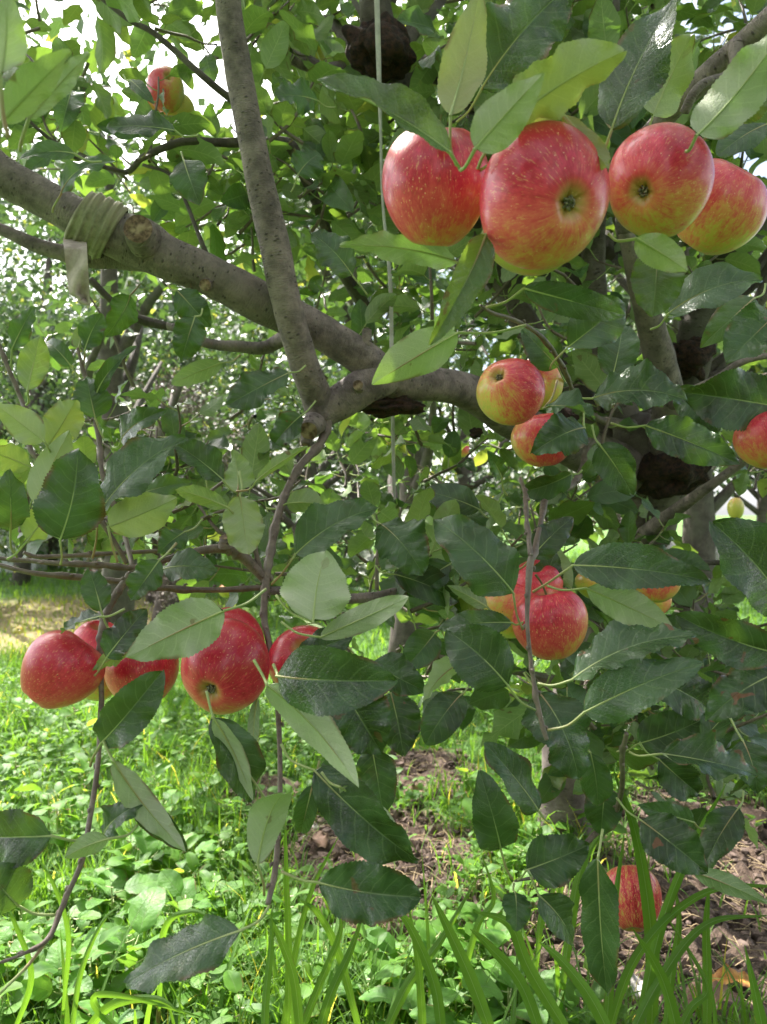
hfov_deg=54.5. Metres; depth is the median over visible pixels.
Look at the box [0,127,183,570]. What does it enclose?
background tree
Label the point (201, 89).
sky
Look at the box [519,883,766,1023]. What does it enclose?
grass clump
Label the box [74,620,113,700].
apple
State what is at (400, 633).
background tree
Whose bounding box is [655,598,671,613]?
apple
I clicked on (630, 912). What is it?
apple
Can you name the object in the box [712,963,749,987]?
fallen leaf
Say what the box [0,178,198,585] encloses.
background tree
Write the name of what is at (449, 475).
background tree
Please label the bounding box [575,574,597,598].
apple
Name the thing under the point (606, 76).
apple tree
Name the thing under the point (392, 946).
broadleaf weed
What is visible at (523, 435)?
apple
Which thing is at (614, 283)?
background tree
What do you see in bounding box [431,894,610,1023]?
grass clump
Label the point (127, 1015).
broadleaf weed
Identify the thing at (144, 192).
background tree
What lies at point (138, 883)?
broadleaf weed
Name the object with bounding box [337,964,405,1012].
broadleaf weed
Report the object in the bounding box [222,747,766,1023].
soil crumbs
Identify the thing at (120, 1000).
grass clump
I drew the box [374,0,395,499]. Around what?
rope
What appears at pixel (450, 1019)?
broadleaf weed
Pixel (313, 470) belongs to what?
background tree
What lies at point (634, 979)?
fallen leaf
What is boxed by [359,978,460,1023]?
broadleaf weed
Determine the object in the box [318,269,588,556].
background tree
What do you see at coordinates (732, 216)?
apple
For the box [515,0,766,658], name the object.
background tree
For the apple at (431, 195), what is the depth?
0.52 m
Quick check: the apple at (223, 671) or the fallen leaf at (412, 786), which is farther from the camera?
the fallen leaf at (412, 786)
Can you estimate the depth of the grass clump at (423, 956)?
0.85 m
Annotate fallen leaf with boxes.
[308,830,327,848]
[354,853,368,862]
[403,783,423,795]
[630,973,642,999]
[682,978,737,1010]
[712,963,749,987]
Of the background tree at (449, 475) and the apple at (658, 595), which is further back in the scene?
the background tree at (449, 475)
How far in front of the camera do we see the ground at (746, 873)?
1.88 m
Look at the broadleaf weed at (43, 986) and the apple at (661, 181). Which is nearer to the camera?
the apple at (661, 181)
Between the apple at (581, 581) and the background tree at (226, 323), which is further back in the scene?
the background tree at (226, 323)
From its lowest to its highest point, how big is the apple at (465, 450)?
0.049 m
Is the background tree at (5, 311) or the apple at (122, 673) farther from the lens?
the background tree at (5, 311)
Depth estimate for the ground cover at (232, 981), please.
1.42 m
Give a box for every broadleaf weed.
[0,926,43,980]
[20,940,92,1018]
[42,910,102,970]
[67,867,158,916]
[71,886,174,969]
[78,999,144,1023]
[117,825,191,876]
[158,869,226,927]
[159,789,188,815]
[195,829,246,869]
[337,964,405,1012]
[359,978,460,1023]
[365,926,443,976]
[409,1004,508,1023]
[434,918,517,989]
[462,956,560,1023]
[546,983,591,1023]
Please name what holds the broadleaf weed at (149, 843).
on the ground at (746, 873)
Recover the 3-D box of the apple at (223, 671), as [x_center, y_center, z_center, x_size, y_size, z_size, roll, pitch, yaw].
[-0.139,0.136,0.655,0.078,0.085,0.074,0,0,0]
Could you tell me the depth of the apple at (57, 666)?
0.67 m
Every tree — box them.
[0,0,306,623]
[0,0,766,995]
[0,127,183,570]
[0,157,251,539]
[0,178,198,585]
[0,205,63,370]
[0,208,97,586]
[0,374,96,572]
[12,160,323,570]
[30,321,285,602]
[66,156,345,560]
[73,364,248,620]
[131,157,484,562]
[154,322,454,613]
[189,192,457,556]
[234,0,559,670]
[244,270,533,541]
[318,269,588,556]
[498,239,766,497]
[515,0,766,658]
[572,273,730,517]
[628,246,766,522]
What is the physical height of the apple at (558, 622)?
0.084 m
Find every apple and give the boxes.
[13,627,24,633]
[20,630,105,708]
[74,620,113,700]
[104,652,178,698]
[146,65,184,112]
[159,94,194,115]
[181,618,269,714]
[219,585,228,597]
[221,607,264,641]
[269,625,318,682]
[315,45,324,60]
[382,127,487,246]
[461,446,469,456]
[476,358,544,425]
[480,120,609,269]
[484,584,524,638]
[494,253,561,275]
[511,413,565,466]
[512,574,587,659]
[516,559,562,591]
[526,359,563,409]
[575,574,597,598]
[607,851,661,931]
[608,122,714,236]
[636,585,680,602]
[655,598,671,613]
[677,158,766,254]
[727,498,743,517]
[732,411,766,468]
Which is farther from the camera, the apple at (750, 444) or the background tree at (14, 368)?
the background tree at (14, 368)
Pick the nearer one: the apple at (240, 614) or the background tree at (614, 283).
the apple at (240, 614)
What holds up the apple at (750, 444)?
hanging from the apple tree at (606, 76)
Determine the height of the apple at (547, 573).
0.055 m
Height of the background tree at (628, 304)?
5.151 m
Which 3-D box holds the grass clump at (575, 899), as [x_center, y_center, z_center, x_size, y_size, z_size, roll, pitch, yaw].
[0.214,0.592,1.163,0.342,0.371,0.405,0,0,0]
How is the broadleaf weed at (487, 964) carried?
on the ground at (746, 873)
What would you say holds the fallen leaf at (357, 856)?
on the ground at (746, 873)
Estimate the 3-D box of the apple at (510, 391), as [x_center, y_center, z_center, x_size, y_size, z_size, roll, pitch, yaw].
[0.130,-0.122,0.760,0.069,0.068,0.068,0,0,0]
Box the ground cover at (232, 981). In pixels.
[0,657,766,1023]
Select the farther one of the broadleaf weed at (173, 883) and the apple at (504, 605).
the broadleaf weed at (173, 883)
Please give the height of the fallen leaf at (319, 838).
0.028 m
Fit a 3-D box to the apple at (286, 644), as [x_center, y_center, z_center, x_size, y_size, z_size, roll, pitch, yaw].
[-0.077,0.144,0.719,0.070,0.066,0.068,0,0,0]
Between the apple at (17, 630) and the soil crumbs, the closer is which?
the soil crumbs
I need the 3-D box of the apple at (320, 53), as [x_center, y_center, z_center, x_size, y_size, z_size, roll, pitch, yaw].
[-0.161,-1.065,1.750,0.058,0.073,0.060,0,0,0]
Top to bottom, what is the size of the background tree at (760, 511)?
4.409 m
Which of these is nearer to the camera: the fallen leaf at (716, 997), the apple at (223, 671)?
the apple at (223, 671)
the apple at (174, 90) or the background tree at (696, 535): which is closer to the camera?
the apple at (174, 90)
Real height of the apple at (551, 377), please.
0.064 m
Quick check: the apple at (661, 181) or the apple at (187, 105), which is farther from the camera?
the apple at (187, 105)
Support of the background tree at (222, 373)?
on the ground at (746, 873)
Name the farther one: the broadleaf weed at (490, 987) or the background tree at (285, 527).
the background tree at (285, 527)
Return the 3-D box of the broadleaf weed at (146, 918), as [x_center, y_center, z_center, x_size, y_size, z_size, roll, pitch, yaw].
[-0.392,0.698,1.173,0.142,0.136,0.162,0,0,0]
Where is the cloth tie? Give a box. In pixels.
[63,191,127,305]
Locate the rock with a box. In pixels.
[666,541,674,548]
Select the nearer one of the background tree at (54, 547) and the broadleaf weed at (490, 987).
the broadleaf weed at (490, 987)
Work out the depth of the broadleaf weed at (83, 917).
1.20 m
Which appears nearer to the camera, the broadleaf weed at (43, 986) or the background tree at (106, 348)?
the broadleaf weed at (43, 986)
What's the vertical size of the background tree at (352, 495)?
4.966 m
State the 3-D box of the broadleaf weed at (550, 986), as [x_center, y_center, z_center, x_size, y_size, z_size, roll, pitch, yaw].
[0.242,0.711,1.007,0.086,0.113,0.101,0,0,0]
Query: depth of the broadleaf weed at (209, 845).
1.51 m
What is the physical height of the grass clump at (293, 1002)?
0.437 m
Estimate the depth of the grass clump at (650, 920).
0.88 m
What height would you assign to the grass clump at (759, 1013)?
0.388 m
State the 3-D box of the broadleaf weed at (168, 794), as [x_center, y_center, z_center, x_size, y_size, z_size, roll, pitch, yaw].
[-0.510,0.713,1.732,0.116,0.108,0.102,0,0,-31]
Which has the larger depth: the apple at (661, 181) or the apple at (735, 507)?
the apple at (735, 507)
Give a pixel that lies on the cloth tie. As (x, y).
(95, 219)
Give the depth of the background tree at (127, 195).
10.58 m
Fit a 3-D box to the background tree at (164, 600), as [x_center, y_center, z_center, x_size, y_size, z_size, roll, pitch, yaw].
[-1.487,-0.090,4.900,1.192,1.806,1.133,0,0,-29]
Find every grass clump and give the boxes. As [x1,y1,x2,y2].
[8,857,258,1023]
[225,821,360,1023]
[268,849,477,1023]
[417,815,640,1023]
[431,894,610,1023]
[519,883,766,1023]
[526,945,766,1023]
[547,766,726,1023]
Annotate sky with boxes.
[0,0,766,514]
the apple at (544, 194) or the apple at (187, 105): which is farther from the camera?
the apple at (187, 105)
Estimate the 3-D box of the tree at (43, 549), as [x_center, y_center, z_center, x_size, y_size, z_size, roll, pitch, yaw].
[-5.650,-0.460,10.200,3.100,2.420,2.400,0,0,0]
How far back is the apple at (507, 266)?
0.56 m
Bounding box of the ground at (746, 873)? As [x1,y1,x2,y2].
[0,515,766,1023]
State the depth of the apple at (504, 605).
0.77 m
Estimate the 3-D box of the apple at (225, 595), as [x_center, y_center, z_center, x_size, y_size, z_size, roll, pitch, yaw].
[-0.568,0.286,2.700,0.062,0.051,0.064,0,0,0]
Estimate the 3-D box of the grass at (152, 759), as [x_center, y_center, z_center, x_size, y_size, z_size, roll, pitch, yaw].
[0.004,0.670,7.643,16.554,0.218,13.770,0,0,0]
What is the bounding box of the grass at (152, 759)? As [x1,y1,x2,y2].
[0,545,766,1023]
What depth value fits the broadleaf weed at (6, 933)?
1.14 m
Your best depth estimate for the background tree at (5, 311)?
5.50 m

